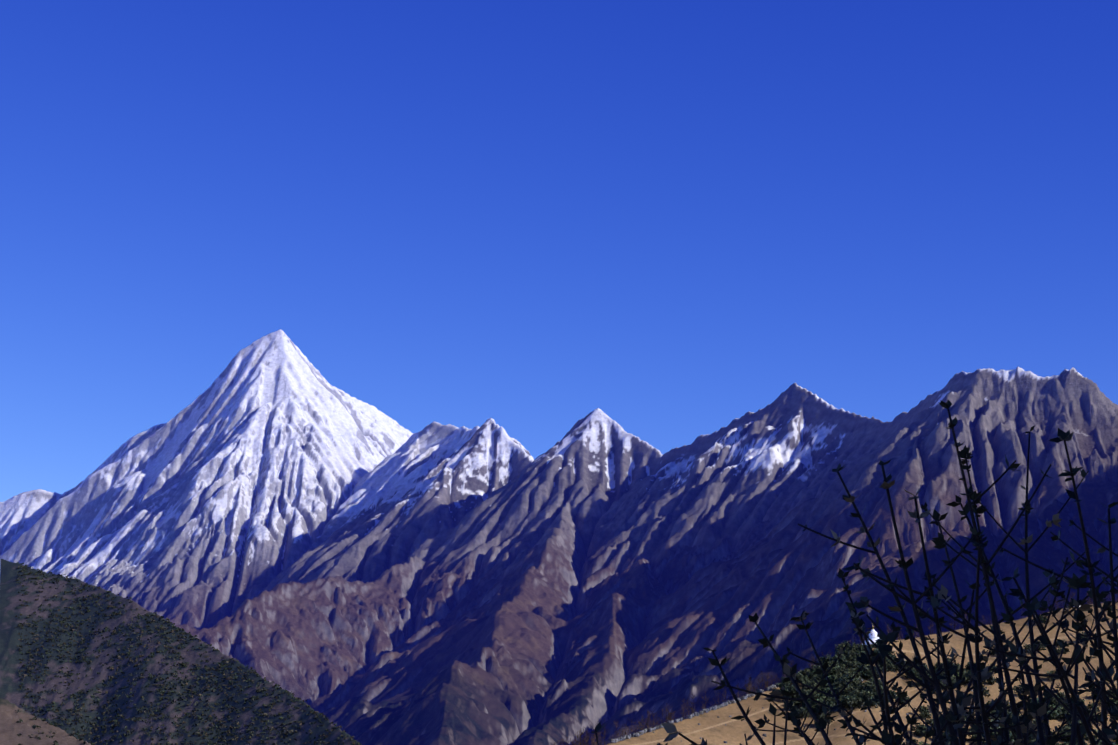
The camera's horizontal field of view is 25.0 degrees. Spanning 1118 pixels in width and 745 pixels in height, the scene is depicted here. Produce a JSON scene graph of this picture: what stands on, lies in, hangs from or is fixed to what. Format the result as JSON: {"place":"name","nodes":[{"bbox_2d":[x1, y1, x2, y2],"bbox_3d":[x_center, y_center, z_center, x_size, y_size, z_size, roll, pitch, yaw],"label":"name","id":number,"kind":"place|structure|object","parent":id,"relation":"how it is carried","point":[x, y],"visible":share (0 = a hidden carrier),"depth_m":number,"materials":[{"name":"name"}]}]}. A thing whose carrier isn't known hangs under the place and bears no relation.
{"place":"outdoors","nodes":[
{"label":"outdoors","id":0,"kind":"place"},
{"bbox_2d":[0,559,359,744],"bbox_3d":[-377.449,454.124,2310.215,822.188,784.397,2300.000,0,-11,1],"label":"hill","id":1,"kind":"structure","parent":0,"point":[12,699],"depth_m":2927.41,"materials":[{"name":"green plant"}]},
{"bbox_2d":[15,562,361,744],"bbox_3d":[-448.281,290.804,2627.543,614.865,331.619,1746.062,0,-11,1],"label":"shrubs","id":2,"kind":"object","parent":1,"relation":"on","point":[150,677],"visible":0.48,"depth_m":2896.72,"materials":[{"name":"green plant"}]},
{"bbox_2d":[0,329,1117,744],"bbox_3d":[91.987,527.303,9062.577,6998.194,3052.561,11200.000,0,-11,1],"label":"mountain range","id":3,"kind":"structure","parent":0,"point":[276,507],"depth_m":8892.39,"materials":[{"name":"grey stone"}]},
{"bbox_2d":[0,0,1117,501],"label":"sky","id":4,"kind":"structure","parent":0,"point":[665,218],"materials":[{"name":"blue"}]},
{"bbox_2d":[607,603,1117,744],"bbox_3d":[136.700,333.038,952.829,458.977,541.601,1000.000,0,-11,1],"label":"grassy hillside","id":5,"kind":"structure","parent":0,"point":[712,729],"depth_m":957.94,"materials":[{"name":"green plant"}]},
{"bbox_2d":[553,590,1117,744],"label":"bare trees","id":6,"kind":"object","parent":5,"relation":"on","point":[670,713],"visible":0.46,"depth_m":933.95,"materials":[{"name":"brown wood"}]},
{"bbox_2d":[610,621,1117,742],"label":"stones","id":7,"kind":"object","parent":5,"relation":"on","point":[651,729],"visible":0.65,"depth_m":926.55,"materials":[{"name":"beige stone"}]},
{"bbox_2d":[862,623,879,644],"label":"stupa","id":8,"kind":"object","parent":5,"relation":"on","point":[873,637],"visible":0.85,"depth_m":1051.82,"materials":[{"name":"paint"}]},
{"bbox_2d":[772,607,1117,744],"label":"junipers","id":9,"kind":"object","parent":5,"relation":"on","point":[856,692],"visible":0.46,"depth_m":982.63,"materials":[{"name":"green plant"}]},
{"bbox_2d":[782,624,1115,743],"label":"juniper trunks","id":10,"kind":"object","parent":5,"relation":"on","point":[850,708],"visible":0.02,"depth_m":985.58,"materials":[{"name":"plant"}]}
]}

